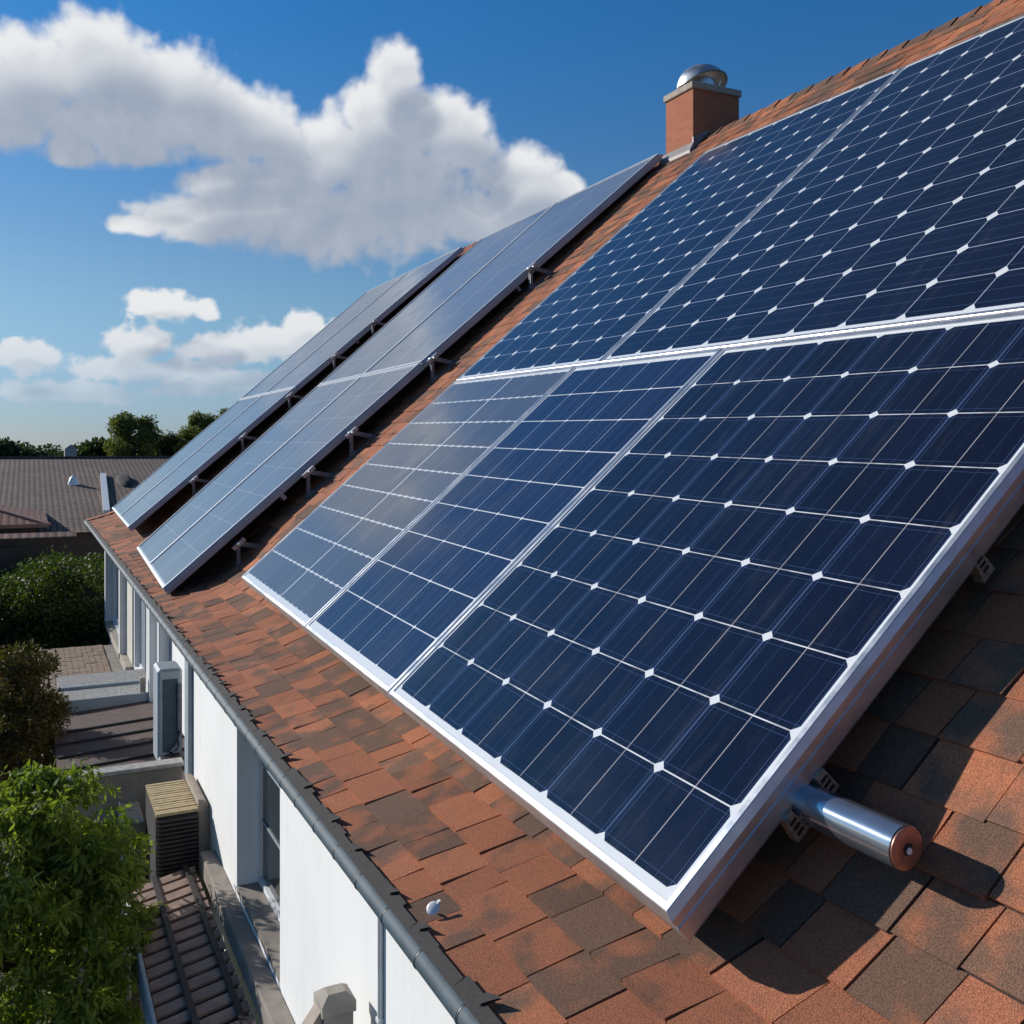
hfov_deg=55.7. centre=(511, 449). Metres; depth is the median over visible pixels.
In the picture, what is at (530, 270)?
mounting bracket
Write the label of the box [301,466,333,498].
mounting bracket
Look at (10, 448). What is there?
skyline wood
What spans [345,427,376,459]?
mounting bracket
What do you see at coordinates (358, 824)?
house
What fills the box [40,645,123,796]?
terrace
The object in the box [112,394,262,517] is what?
solar panel
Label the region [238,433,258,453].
mounting bracket
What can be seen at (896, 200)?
solar panel
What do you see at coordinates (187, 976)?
slatted canopy
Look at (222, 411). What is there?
broad tree
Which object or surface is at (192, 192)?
sky
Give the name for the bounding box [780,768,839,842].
tube clamp
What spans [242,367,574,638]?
solar panel
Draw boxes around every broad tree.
[171,410,215,453]
[214,408,228,419]
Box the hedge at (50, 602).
[0,545,109,729]
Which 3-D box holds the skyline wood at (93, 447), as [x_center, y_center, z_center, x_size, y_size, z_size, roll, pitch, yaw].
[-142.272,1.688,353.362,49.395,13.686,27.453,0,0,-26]
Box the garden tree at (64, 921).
[0,756,168,1023]
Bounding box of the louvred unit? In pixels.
[146,773,209,909]
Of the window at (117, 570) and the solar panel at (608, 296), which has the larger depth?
the window at (117, 570)
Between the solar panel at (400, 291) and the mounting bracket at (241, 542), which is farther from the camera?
the solar panel at (400, 291)
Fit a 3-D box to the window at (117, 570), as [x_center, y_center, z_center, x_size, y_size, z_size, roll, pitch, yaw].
[-9.085,3.250,22.732,0.080,2.096,3.996,0,0,-26]
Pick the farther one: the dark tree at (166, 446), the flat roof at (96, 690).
the dark tree at (166, 446)
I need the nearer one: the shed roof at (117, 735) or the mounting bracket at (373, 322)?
the shed roof at (117, 735)
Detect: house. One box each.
[0,456,171,586]
[0,504,50,546]
[64,445,76,455]
[84,0,1023,1023]
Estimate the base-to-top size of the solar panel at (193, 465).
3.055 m
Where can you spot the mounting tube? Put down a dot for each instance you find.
(894, 843)
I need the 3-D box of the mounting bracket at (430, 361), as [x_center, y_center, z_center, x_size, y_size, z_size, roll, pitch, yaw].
[-1.037,-1.175,14.063,0.439,0.462,0.210,0,0,-26]
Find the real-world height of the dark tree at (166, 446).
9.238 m
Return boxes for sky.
[0,0,992,450]
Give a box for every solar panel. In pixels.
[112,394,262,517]
[119,388,296,530]
[137,376,359,564]
[148,363,424,594]
[241,272,407,398]
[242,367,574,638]
[264,247,463,393]
[305,349,722,704]
[319,203,554,384]
[362,154,661,374]
[389,312,1023,940]
[456,67,902,380]
[600,15,1023,363]
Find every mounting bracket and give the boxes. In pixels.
[189,475,210,496]
[231,537,259,568]
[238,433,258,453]
[285,392,303,411]
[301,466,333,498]
[330,352,347,372]
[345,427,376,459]
[369,318,385,336]
[426,352,455,384]
[525,262,552,292]
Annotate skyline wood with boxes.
[0,436,57,455]
[56,436,152,455]
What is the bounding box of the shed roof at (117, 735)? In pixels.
[52,701,184,811]
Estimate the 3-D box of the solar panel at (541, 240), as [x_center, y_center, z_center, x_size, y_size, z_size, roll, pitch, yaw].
[-0.165,-3.035,16.522,4.232,3.682,3.362,0,0,-26]
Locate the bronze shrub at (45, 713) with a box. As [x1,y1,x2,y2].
[0,638,78,798]
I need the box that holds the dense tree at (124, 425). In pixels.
[102,410,162,455]
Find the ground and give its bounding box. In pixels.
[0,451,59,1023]
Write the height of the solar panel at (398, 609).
2.397 m
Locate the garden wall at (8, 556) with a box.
[0,531,75,576]
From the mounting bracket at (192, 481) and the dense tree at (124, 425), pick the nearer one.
the mounting bracket at (192, 481)
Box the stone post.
[302,983,355,1023]
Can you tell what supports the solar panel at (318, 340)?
attached to the mounting rail
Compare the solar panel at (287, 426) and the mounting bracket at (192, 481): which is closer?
the solar panel at (287, 426)
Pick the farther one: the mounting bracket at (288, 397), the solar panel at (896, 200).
the mounting bracket at (288, 397)
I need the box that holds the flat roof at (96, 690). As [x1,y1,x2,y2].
[57,669,148,712]
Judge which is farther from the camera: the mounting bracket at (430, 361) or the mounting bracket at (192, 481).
the mounting bracket at (192, 481)
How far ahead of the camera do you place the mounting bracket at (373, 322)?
21.94 m
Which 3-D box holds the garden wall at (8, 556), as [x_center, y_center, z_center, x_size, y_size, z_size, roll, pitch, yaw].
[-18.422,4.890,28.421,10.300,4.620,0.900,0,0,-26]
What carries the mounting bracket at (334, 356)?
attached to the house at (358, 824)
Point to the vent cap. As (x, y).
(433, 908)
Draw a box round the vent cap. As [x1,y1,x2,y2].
[426,899,440,914]
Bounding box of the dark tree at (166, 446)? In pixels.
[150,429,184,455]
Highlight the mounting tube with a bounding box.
[791,783,921,870]
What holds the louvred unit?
attached to the house at (358, 824)
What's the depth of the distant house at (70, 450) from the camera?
300.65 m
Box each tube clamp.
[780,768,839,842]
[971,555,994,582]
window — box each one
[116,567,118,624]
[139,597,145,670]
[258,757,279,921]
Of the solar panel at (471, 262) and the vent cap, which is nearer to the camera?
the vent cap
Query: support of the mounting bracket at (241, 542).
attached to the house at (358, 824)
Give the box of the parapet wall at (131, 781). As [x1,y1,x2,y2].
[62,757,183,1023]
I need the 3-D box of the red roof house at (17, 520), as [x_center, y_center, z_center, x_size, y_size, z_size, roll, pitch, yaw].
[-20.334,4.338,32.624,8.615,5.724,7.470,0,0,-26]
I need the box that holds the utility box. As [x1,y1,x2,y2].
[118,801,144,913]
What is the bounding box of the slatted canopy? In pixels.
[123,864,255,1023]
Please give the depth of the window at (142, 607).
19.01 m
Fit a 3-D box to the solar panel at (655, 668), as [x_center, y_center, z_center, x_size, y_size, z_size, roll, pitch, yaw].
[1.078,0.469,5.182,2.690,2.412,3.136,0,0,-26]
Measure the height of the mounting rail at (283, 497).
0.100 m
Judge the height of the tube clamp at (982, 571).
0.145 m
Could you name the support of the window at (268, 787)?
in the house at (358, 824)
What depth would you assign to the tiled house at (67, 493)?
42.24 m
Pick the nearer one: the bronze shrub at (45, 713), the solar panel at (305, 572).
the solar panel at (305, 572)
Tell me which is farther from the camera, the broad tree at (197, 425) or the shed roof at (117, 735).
the broad tree at (197, 425)
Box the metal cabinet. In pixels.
[153,661,182,766]
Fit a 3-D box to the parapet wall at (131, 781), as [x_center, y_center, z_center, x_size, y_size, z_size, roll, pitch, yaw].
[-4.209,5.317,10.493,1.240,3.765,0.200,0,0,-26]

